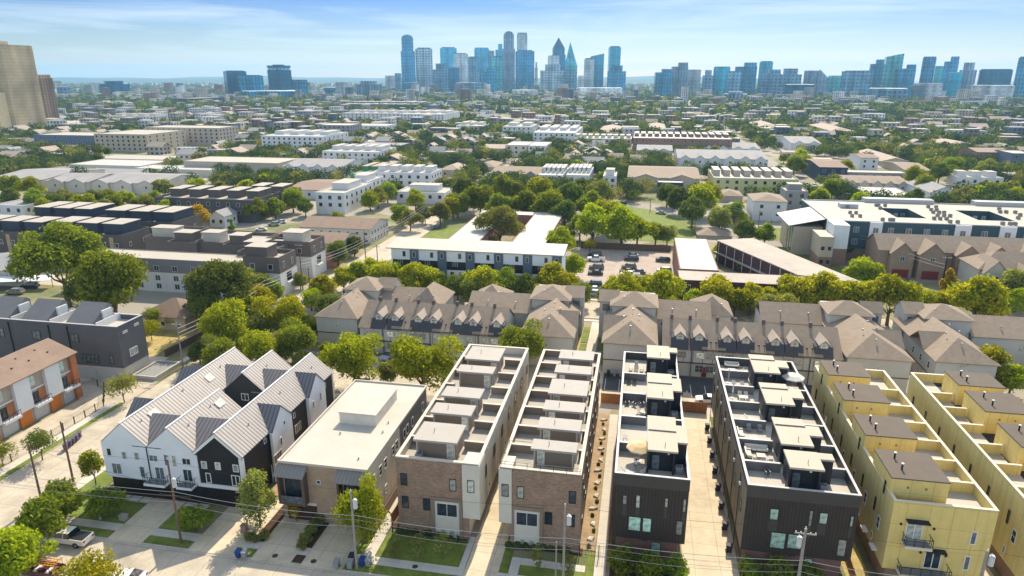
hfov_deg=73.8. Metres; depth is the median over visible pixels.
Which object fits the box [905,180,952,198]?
pitched house
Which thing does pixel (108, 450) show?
window
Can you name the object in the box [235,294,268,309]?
tree
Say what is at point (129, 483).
garage door
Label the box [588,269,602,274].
parked car
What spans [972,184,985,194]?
tree
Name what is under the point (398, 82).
tower
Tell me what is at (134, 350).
window
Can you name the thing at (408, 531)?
shrub
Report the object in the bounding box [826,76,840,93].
tower
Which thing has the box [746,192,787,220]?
pitched house
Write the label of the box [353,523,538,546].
power line
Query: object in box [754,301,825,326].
linking townhouse
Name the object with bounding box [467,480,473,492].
window
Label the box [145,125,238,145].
apartment block
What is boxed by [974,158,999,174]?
tree
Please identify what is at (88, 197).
tree
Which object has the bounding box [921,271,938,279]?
garage door
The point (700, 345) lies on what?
dormer townhouse row
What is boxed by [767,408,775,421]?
terrace door
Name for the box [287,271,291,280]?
window
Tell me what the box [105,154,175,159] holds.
apartment block
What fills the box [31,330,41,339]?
window
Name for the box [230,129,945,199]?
avenue
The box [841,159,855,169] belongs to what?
tree
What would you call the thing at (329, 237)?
brown roofed apartments
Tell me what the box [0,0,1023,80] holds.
sky
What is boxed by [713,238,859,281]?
slanted apartment wing
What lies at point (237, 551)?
wheeled bin
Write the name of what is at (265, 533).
shrub
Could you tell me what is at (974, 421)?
yellow townhouse block
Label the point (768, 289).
tree
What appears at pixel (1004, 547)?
window
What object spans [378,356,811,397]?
parking bays
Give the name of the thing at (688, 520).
power line
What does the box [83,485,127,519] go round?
tree
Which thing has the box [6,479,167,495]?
power line
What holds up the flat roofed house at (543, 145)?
on the ground at (152, 299)
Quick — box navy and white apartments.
[386,237,567,288]
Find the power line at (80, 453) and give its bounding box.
[0,445,163,460]
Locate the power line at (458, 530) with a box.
[355,515,563,538]
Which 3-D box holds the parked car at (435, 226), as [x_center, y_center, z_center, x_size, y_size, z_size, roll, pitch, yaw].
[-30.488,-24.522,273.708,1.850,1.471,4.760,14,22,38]
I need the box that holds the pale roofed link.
[514,211,535,226]
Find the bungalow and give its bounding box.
[141,297,198,330]
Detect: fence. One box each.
[0,454,17,467]
[49,378,104,438]
[164,331,206,356]
[391,503,398,523]
[422,531,467,542]
[581,241,670,251]
[601,392,620,403]
[608,418,618,552]
[682,401,707,413]
[845,560,856,575]
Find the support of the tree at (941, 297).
on the ground at (152, 299)
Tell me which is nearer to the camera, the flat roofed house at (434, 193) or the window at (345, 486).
the window at (345, 486)
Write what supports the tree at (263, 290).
on the ground at (152, 299)
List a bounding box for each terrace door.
[447,444,452,458]
[461,417,467,430]
[471,400,476,412]
[484,375,489,387]
[537,451,544,465]
[543,430,549,439]
[548,412,554,417]
[553,395,559,400]
[650,361,655,372]
[650,402,657,415]
[651,454,659,469]
[755,376,762,388]
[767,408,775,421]
[782,448,791,463]
[790,472,800,487]
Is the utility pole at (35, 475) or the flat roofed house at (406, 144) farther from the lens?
the flat roofed house at (406, 144)
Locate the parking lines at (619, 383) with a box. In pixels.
[604,378,705,396]
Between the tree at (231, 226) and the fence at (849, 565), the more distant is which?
the tree at (231, 226)
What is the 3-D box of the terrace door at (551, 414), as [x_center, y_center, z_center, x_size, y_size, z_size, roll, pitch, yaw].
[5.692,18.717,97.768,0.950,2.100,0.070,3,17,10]
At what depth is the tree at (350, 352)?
128.18 m
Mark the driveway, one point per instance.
(222, 534)
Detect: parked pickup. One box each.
[44,525,94,548]
[587,255,604,261]
[620,270,639,277]
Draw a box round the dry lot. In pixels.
[145,324,868,575]
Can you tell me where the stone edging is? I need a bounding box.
[587,418,607,541]
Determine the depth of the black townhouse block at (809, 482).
84.25 m
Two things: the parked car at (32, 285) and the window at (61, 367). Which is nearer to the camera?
the window at (61, 367)
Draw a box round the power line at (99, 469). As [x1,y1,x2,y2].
[29,447,168,486]
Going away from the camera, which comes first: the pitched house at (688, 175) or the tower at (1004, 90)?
the pitched house at (688, 175)
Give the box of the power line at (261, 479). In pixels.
[174,462,342,489]
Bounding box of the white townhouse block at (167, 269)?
[106,248,242,294]
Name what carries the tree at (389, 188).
on the ground at (152, 299)
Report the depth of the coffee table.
88.62 m
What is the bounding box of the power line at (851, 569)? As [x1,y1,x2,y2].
[803,560,896,575]
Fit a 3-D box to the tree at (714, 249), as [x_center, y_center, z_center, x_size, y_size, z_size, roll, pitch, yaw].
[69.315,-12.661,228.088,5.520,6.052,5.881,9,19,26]
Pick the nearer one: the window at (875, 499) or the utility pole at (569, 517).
the utility pole at (569, 517)
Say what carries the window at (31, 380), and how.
in the brown roofed townhouse row at (39, 379)
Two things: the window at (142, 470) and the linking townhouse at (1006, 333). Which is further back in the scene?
the linking townhouse at (1006, 333)
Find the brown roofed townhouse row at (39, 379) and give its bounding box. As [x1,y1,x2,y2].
[0,338,82,440]
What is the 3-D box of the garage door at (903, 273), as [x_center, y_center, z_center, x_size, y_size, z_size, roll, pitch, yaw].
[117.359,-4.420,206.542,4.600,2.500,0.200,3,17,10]
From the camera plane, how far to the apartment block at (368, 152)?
477.84 m
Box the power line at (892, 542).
[807,527,978,550]
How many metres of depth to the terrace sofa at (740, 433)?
94.04 m
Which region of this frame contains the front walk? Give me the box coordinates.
[0,299,752,575]
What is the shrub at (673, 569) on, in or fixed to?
on the planting bed
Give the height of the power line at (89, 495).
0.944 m
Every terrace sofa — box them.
[724,361,738,367]
[736,426,744,436]
[744,443,767,452]
[744,446,752,458]
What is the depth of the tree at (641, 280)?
181.32 m
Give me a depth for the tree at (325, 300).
159.93 m
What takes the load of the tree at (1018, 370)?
on the ground at (152, 299)
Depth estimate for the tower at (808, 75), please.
2167.05 m
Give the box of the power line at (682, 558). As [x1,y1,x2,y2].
[566,542,777,564]
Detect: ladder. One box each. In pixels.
[35,561,56,566]
[39,557,61,561]
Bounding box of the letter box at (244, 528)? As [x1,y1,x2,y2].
[240,523,247,537]
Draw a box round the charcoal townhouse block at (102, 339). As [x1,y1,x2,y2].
[0,296,149,378]
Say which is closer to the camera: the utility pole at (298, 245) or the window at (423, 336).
the window at (423, 336)
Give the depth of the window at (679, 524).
83.70 m
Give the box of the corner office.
[776,207,849,266]
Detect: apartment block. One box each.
[33,132,103,146]
[67,120,114,123]
[69,159,169,168]
[94,129,187,151]
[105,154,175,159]
[107,113,168,121]
[134,165,223,176]
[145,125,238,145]
[154,185,282,222]
[173,97,224,101]
[184,156,296,174]
[261,129,347,149]
[322,143,395,162]
[342,109,408,120]
[344,101,432,109]
[400,110,459,121]
[567,133,631,146]
[632,131,731,150]
[707,166,798,193]
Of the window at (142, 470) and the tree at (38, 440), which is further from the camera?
the tree at (38, 440)
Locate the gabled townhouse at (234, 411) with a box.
[100,347,334,502]
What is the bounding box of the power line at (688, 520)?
[566,505,791,526]
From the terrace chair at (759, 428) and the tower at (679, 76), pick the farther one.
the tower at (679, 76)
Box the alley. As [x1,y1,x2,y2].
[333,356,906,416]
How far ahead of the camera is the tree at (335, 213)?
268.43 m
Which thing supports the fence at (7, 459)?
on the ground at (152, 299)
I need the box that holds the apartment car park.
[572,248,674,298]
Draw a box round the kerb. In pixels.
[0,312,598,575]
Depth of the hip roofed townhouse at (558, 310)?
150.15 m
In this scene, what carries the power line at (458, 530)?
attached to the utility pole at (569, 517)
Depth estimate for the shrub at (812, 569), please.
81.52 m
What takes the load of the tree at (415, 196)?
on the ground at (152, 299)
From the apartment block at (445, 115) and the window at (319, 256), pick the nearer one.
the window at (319, 256)
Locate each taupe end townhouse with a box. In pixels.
[242,242,298,296]
[269,228,326,277]
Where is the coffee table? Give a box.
[756,453,765,458]
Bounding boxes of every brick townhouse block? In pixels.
[395,344,528,539]
[499,349,600,552]
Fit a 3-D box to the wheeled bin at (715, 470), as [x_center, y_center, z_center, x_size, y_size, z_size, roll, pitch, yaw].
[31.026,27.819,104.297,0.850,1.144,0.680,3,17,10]
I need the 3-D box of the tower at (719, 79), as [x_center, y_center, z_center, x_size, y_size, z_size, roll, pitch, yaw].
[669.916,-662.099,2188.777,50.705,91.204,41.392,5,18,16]
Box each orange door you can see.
[19,409,33,428]
[49,393,62,411]
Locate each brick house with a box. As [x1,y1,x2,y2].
[325,249,342,268]
[956,251,1023,288]
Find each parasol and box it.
[626,440,647,461]
[781,372,804,388]
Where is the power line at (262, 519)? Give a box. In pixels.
[174,501,334,525]
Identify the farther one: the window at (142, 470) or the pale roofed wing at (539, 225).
the pale roofed wing at (539, 225)
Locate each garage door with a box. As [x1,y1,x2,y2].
[1,420,18,437]
[33,403,49,419]
[63,389,75,403]
[79,367,97,377]
[98,368,116,378]
[112,476,140,490]
[159,483,186,496]
[208,487,237,502]
[288,505,316,519]
[892,269,908,277]
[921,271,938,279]
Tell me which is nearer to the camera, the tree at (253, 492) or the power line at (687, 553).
the power line at (687, 553)
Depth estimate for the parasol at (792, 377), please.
107.25 m
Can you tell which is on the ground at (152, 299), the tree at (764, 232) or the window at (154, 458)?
the tree at (764, 232)
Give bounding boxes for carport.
[0,275,54,287]
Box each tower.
[0,41,45,128]
[38,75,59,117]
[56,86,69,93]
[100,81,130,93]
[223,70,246,93]
[238,75,263,93]
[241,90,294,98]
[267,65,292,89]
[292,79,307,93]
[324,87,335,93]
[335,82,351,92]
[355,81,381,94]
[385,76,394,88]
[395,73,401,88]
[401,35,415,90]
[404,82,417,91]
[415,48,432,89]
[433,64,448,91]
[440,47,456,69]
[449,67,459,91]
[453,53,468,81]
[456,82,486,93]
[468,57,477,81]
[474,48,488,71]
[478,69,496,92]
[489,51,493,68]
[491,56,502,90]
[495,44,501,55]
[502,31,514,90]
[512,90,529,95]
[515,50,533,89]
[517,33,526,49]
[535,62,537,84]
[540,65,564,91]
[548,56,558,64]
[551,38,565,69]
[564,71,576,90]
[565,42,576,86]
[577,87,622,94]
[578,76,583,87]
[584,58,593,86]
[590,54,603,87]
[607,66,625,90]
[608,46,620,70]
[654,69,671,95]
[671,63,687,95]
[687,70,700,93]
[701,70,713,92]
[712,66,729,94]
[724,92,746,99]
[725,71,741,93]
[735,62,756,93]
[757,61,772,91]
[759,69,780,94]
[777,69,801,94]
[784,84,814,93]
[803,70,818,83]
[810,70,827,93]
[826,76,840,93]
[839,70,872,95]
[868,88,907,99]
[869,59,884,87]
[880,54,903,87]
[897,64,916,96]
[913,83,942,96]
[919,56,936,82]
[933,66,943,82]
[941,56,959,90]
[945,72,962,96]
[959,63,976,88]
[971,85,1014,97]
[977,69,1012,84]
[1013,57,1023,95]
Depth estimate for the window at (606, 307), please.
156.14 m
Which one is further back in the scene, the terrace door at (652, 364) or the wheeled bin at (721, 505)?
the terrace door at (652, 364)
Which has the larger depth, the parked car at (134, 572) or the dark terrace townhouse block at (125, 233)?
the dark terrace townhouse block at (125, 233)
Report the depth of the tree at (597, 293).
179.51 m
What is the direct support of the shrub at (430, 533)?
on the planting bed
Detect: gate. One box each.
[374,521,395,534]
[579,542,609,556]
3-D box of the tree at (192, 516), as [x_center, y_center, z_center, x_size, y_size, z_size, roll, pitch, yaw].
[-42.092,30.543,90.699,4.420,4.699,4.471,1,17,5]
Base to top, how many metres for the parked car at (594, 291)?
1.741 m
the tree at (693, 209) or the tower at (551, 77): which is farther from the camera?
the tower at (551, 77)
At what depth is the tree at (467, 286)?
178.05 m
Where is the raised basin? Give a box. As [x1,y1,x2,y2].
[133,360,180,380]
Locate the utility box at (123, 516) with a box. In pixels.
[118,513,127,520]
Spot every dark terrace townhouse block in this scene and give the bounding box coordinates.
[0,214,63,252]
[31,201,114,217]
[52,216,149,249]
[106,204,201,233]
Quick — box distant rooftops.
[0,81,1023,185]
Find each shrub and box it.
[243,532,255,541]
[251,534,262,542]
[260,529,270,540]
[296,538,307,550]
[299,532,312,541]
[304,523,317,535]
[308,518,322,527]
[313,513,325,520]
[395,527,403,534]
[403,527,411,534]
[411,528,419,535]
[426,530,432,536]
[505,540,512,549]
[513,541,520,548]
[521,542,529,549]
[547,545,555,550]
[605,542,639,575]
[633,548,664,575]
[658,551,689,575]
[738,554,763,575]
[763,554,795,575]
[795,560,825,575]
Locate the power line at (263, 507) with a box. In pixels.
[172,491,351,515]
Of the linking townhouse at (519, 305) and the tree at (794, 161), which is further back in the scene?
the tree at (794, 161)
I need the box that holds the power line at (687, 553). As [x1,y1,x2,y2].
[568,538,799,560]
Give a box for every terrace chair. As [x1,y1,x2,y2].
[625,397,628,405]
[639,398,644,404]
[746,423,750,431]
[757,424,762,430]
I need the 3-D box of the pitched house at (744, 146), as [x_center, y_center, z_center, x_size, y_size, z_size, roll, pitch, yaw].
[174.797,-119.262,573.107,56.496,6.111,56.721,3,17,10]
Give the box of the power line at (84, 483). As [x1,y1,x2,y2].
[1,474,169,491]
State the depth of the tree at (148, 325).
155.99 m
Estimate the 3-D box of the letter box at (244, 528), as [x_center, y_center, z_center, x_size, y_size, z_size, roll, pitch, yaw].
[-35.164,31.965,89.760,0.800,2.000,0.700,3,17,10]
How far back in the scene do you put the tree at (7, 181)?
342.34 m
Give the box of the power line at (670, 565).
[567,549,761,571]
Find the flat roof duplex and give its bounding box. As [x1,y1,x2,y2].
[272,379,426,527]
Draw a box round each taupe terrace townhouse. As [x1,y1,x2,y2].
[144,224,209,250]
[167,229,202,252]
[194,229,252,253]
[222,232,277,253]
[237,237,288,255]
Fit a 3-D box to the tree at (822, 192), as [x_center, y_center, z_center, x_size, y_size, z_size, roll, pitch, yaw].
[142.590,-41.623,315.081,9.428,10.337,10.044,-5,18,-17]
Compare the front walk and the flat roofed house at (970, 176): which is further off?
the flat roofed house at (970, 176)
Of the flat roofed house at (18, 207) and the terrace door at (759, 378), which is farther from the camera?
the flat roofed house at (18, 207)
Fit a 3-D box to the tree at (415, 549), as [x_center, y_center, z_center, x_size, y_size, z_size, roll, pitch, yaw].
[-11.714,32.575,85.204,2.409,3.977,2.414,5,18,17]
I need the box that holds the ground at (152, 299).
[0,81,1023,575]
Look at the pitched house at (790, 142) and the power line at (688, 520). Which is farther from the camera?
the pitched house at (790, 142)
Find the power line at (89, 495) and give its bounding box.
[0,485,166,501]
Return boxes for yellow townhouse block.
[811,360,999,575]
[906,370,1023,575]
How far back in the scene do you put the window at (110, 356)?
135.39 m
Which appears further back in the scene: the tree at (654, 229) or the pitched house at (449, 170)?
the pitched house at (449, 170)
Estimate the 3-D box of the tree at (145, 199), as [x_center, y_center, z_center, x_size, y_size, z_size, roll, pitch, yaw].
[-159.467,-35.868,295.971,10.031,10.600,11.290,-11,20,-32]
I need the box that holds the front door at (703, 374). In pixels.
[701,367,706,376]
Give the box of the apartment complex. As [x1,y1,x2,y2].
[801,197,1023,259]
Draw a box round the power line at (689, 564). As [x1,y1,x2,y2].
[568,547,787,569]
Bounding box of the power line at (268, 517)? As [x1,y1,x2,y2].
[177,500,341,523]
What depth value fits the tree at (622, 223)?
236.72 m
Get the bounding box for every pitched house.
[0,168,104,188]
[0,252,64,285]
[46,173,111,192]
[90,173,202,193]
[95,168,165,172]
[209,207,237,227]
[283,158,367,178]
[293,179,338,198]
[442,162,466,177]
[480,160,503,171]
[485,144,505,151]
[491,166,542,177]
[601,124,621,132]
[627,165,700,190]
[637,145,672,157]
[648,122,664,131]
[674,149,768,172]
[687,142,759,150]
[695,227,732,238]
[719,189,743,201]
[720,202,749,221]
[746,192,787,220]
[749,120,774,127]
[775,136,821,152]
[801,158,848,181]
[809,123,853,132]
[835,175,906,190]
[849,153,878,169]
[858,149,909,165]
[881,162,929,174]
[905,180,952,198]
[929,139,975,144]
[958,147,1005,160]
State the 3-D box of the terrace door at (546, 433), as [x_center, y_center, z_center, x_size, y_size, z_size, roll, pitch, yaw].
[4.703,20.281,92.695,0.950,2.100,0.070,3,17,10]
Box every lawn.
[0,327,603,575]
[389,205,865,281]
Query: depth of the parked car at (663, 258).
224.06 m
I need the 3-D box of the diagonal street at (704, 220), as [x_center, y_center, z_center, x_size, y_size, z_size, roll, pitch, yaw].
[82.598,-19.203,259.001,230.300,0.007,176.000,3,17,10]
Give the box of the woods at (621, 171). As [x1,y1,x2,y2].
[0,82,1023,203]
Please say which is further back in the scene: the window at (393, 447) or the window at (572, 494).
the window at (393, 447)
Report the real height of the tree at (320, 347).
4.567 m
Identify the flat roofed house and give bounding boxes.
[0,199,34,215]
[251,182,300,210]
[315,178,372,214]
[318,123,361,135]
[350,162,397,178]
[354,172,383,190]
[359,142,410,151]
[362,123,395,130]
[372,164,441,187]
[397,182,451,203]
[456,121,488,127]
[503,122,537,137]
[506,141,533,156]
[528,141,551,151]
[533,124,582,141]
[538,164,568,181]
[566,164,593,181]
[603,168,616,190]
[657,180,682,194]
[780,182,807,209]
[847,170,905,177]
[854,186,906,197]
[946,170,1003,186]
[995,150,1023,164]
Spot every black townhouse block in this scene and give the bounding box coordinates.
[612,345,690,558]
[709,354,861,575]
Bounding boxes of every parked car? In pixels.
[4,287,25,294]
[19,282,40,288]
[109,568,148,575]
[254,227,267,230]
[267,221,280,225]
[379,347,396,360]
[430,224,441,228]
[453,353,462,364]
[586,279,601,286]
[588,251,601,256]
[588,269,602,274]
[589,263,603,269]
[589,289,597,294]
[621,263,636,268]
[624,252,638,256]
[624,255,638,260]
[633,268,645,273]
[655,211,666,214]
[655,256,670,261]
[656,266,671,271]
[695,393,711,402]
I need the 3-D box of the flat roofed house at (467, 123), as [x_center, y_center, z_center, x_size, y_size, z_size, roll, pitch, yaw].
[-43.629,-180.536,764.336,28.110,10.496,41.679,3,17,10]
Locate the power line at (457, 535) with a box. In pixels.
[355,519,556,542]
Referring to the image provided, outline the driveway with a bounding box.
[107,412,993,575]
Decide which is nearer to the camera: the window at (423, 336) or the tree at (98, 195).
the window at (423, 336)
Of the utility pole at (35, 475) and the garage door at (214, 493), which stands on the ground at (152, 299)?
the utility pole at (35, 475)
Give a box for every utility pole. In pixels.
[27,444,40,495]
[59,421,74,481]
[166,458,182,543]
[171,322,183,366]
[295,243,303,289]
[350,489,357,568]
[555,541,556,575]
[562,503,571,575]
[795,527,816,575]
[941,256,951,289]
[980,549,995,575]
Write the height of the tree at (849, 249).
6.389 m
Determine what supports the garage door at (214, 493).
in the gabled townhouse at (234, 411)
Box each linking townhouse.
[378,286,425,301]
[412,282,454,303]
[468,290,531,328]
[479,284,513,292]
[655,299,711,345]
[689,293,733,320]
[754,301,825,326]
[967,314,1023,365]
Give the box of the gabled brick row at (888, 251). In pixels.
[864,233,1023,279]
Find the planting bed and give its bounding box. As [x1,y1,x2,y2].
[105,487,764,575]
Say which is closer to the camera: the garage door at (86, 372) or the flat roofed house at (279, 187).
the garage door at (86, 372)
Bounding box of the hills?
[51,76,757,83]
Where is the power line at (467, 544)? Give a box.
[353,525,562,549]
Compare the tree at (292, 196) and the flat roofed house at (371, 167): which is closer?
the tree at (292, 196)
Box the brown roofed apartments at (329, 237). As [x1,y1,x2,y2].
[273,230,359,258]
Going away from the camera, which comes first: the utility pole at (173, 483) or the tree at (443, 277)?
the utility pole at (173, 483)
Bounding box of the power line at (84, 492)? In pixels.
[3,483,166,499]
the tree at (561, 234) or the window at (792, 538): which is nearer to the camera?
the window at (792, 538)
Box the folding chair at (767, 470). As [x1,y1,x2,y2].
[764,466,770,474]
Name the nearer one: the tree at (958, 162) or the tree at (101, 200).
the tree at (101, 200)
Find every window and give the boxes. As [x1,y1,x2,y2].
[0,328,4,336]
[0,407,7,420]
[28,375,34,385]
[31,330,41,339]
[32,390,39,403]
[58,361,63,370]
[62,376,68,387]
[69,333,79,342]
[82,354,99,363]
[106,448,111,455]
[109,355,113,363]
[111,463,122,473]
[121,451,126,458]
[129,345,137,355]
[133,452,139,459]
[139,466,145,476]
[149,455,157,461]
[153,265,158,270]
[155,467,164,478]
[163,454,169,465]
[171,455,177,466]
[172,266,177,271]
[174,284,179,289]
[182,458,190,464]
[182,469,192,481]
[201,461,207,468]
[205,473,211,482]
[214,462,220,469]
[231,475,240,485]
[232,464,238,471]
[241,393,248,400]
[274,449,281,464]
[284,478,301,496]
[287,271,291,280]
[295,420,301,433]
[317,254,320,263]
[344,485,361,495]
[363,330,370,335]
[379,464,381,476]
[384,457,386,469]
[386,331,393,337]
[392,445,394,456]
[400,473,406,485]
[402,496,408,507]
[410,333,416,338]
[418,333,425,339]
[423,498,429,510]
[433,334,440,340]
[436,502,457,517]
[449,479,455,491]
[457,336,464,342]
[466,337,473,342]
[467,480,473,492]
[482,338,489,343]
[490,338,497,344]
[493,443,495,456]
[501,484,508,496]
[516,511,537,526]
[517,486,523,498]
[544,512,551,524]
[568,514,574,527]
[569,491,575,503]
[603,304,609,310]
[622,495,626,504]
[628,516,640,530]
[635,495,639,507]
[642,518,651,532]
[651,541,660,556]
[664,498,667,507]
[675,521,682,534]
[677,351,685,357]
[682,499,686,512]
[695,365,702,372]
[696,352,704,358]
[705,366,713,372]
[706,353,714,359]
[769,508,778,519]
[769,532,785,548]
[786,534,802,549]
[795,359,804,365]
[808,510,813,526]
[819,512,827,524]
[836,539,846,556]
[849,516,853,526]
[863,490,866,504]
[873,496,876,510]
[875,514,880,529]
[904,523,923,540]
[922,551,941,569]
[923,229,929,234]
[942,230,947,234]
[959,231,965,235]
[962,556,970,570]
[969,531,977,544]
[981,231,987,236]
[1001,544,1005,554]
[1004,232,1010,237]
[1005,509,1010,523]
[1010,528,1016,544]
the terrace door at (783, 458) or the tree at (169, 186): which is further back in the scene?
the tree at (169, 186)
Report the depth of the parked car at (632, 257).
225.30 m
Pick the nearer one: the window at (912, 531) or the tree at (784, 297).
the window at (912, 531)
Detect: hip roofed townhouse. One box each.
[313,276,401,344]
[523,284,585,364]
[598,289,658,373]
[818,300,914,392]
[890,301,1001,377]
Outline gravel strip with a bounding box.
[110,413,618,575]
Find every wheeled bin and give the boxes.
[66,438,72,445]
[73,433,78,440]
[76,430,81,437]
[234,547,241,557]
[240,548,248,558]
[333,557,340,567]
[346,558,353,568]
[348,551,354,560]
[358,555,365,565]
[364,555,371,566]
[705,423,709,429]
[707,436,712,443]
[709,450,714,457]
[712,465,717,473]
[715,482,721,490]
[718,500,724,509]
[721,520,728,530]
[725,542,732,552]
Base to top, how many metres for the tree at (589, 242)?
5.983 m
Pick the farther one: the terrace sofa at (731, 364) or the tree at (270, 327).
the tree at (270, 327)
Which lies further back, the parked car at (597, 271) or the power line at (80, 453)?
the parked car at (597, 271)
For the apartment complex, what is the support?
on the ground at (152, 299)
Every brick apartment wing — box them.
[673,238,718,275]
[676,270,853,300]
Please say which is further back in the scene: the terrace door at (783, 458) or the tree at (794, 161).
the tree at (794, 161)
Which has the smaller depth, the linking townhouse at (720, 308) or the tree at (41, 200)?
the linking townhouse at (720, 308)
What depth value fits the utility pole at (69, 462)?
100.72 m
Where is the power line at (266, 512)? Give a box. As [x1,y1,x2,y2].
[173,495,350,519]
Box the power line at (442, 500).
[351,490,518,504]
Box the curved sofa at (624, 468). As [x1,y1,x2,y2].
[620,464,635,472]
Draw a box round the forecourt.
[0,356,168,469]
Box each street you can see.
[0,157,892,575]
[505,195,939,286]
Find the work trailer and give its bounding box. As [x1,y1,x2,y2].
[22,554,65,575]
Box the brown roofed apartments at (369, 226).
[298,216,388,244]
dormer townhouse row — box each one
[358,296,514,357]
[661,314,843,384]
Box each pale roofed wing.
[448,210,505,240]
[512,212,563,242]
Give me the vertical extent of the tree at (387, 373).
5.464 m
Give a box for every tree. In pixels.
[0,175,21,191]
[0,187,20,202]
[0,441,18,465]
[0,523,59,575]
[3,219,108,307]
[11,176,47,193]
[14,492,68,541]
[19,427,57,459]
[22,187,43,203]
[29,476,86,518]
[33,197,53,211]
[44,192,65,201]
[52,545,130,575]
[55,188,75,200]
[60,266,83,303]
[67,197,81,202]
[70,193,97,202]
[71,248,150,312]
[74,449,104,484]
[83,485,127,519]
[84,189,105,200]
[92,152,104,159]
[94,189,116,201]
[94,198,116,206]
[99,369,142,402]
[103,147,113,154]
[103,193,124,206]
[117,190,135,204]
[125,198,143,204]
[134,193,154,205]
[142,307,161,322]
[143,319,162,340]
[147,190,159,204]
[150,178,169,194]
[154,181,172,193]
[156,198,172,206]
[174,504,214,531]
[181,258,253,321]
[183,291,222,315]
[186,177,207,185]
[186,340,206,363]
[192,203,210,222]
[197,146,206,151]
[197,297,250,342]
[198,332,243,365]
[212,181,227,186]
[227,218,235,229]
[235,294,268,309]
[235,329,281,361]
[235,340,246,352]
[235,469,276,529]
[237,179,254,186]
[238,267,274,290]
[238,313,267,337]
[241,197,270,216]
[242,304,263,314]
[246,283,276,305]
[251,293,304,330]
[254,172,271,183]
[258,309,279,332]
[264,279,285,298]
[265,196,286,218]
[269,328,281,357]
[275,314,318,359]
[282,186,306,212]
[287,505,301,519]
[289,349,314,366]
[292,271,310,288]
[296,197,312,216]
[300,287,321,310]
[301,314,317,335]
[307,273,337,294]
[308,292,340,315]
[317,332,383,379]
[318,341,332,350]
[326,239,347,265]
[330,472,390,544]
[331,210,345,216]
[331,266,357,292]
[343,260,365,277]
[346,236,363,255]
[352,139,360,143]
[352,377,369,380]
[354,130,365,135]
[359,189,380,210]
[360,256,377,276]
[367,259,395,277]
[370,186,388,207]
[376,358,398,381]
[379,181,397,202]
[386,539,401,556]
[387,261,410,284]
[388,332,464,391]
[389,204,409,222]
[392,183,404,189]
[395,209,424,230]
[397,261,424,287]
[406,188,426,207]
[409,531,425,558]
[415,202,433,222]
[415,265,440,287]
[427,201,451,224]
[433,531,450,558]
[434,271,449,285]
[442,196,460,218]
[444,273,464,299]
[446,192,470,217]
[450,175,476,210]
[457,276,480,301]
[460,264,504,288]
[463,184,493,212]
[464,164,479,178]
[471,204,525,240]
[483,193,513,209]
[489,173,525,196]
[489,234,499,240]
[489,266,516,290]
[496,317,545,359]
[508,189,536,211]
[512,272,539,293]
[525,175,552,195]
[529,187,563,211]
[531,542,543,570]
[533,260,570,289]
[545,225,576,250]
[546,199,576,225]
[553,272,579,285]
[557,181,584,211]
[560,552,575,575]
[565,214,583,239]
[565,253,587,273]
[568,282,592,303]
[574,202,609,240]
[575,177,587,192]
[575,189,602,211]
[583,238,596,252]
[584,178,616,200]
[594,199,620,214]
[595,170,604,180]
[596,284,604,302]
[601,203,651,242]
[603,270,643,291]
[626,215,659,243]
[634,274,648,287]
[642,267,689,299]
[651,222,663,243]
[654,182,676,206]
[659,225,678,244]
[665,185,690,214]
[677,195,706,227]
[677,289,699,300]
[688,182,719,209]
[699,273,736,306]
[702,180,724,198]
[706,206,732,227]
[709,145,720,149]
[711,244,716,254]
[722,201,749,223]
[724,287,749,315]
[731,219,756,238]
[738,281,765,316]
[751,222,776,242]
[754,292,799,307]
[761,286,779,295]
[776,274,819,303]
[778,153,788,162]
[785,153,807,175]
[794,148,812,158]
[808,187,831,199]
[808,270,862,303]
[813,149,820,155]
[821,178,841,199]
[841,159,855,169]
[842,255,875,281]
[845,279,883,304]
[847,246,854,252]
[850,191,870,200]
[856,273,926,325]
[867,262,885,285]
[902,164,927,180]
[902,187,925,198]
[913,174,936,184]
[922,158,935,166]
[922,288,937,303]
[927,161,952,183]
[929,289,957,307]
[939,268,957,290]
[940,273,1012,315]
[943,156,966,170]
[948,164,959,172]
[949,186,971,196]
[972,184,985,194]
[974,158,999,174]
[978,344,1019,392]
[985,181,1009,189]
[996,268,1023,304]
[997,363,1023,392]
[1003,180,1020,187]
[1007,287,1023,312]
[1008,186,1023,193]
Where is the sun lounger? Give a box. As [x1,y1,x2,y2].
[635,405,645,414]

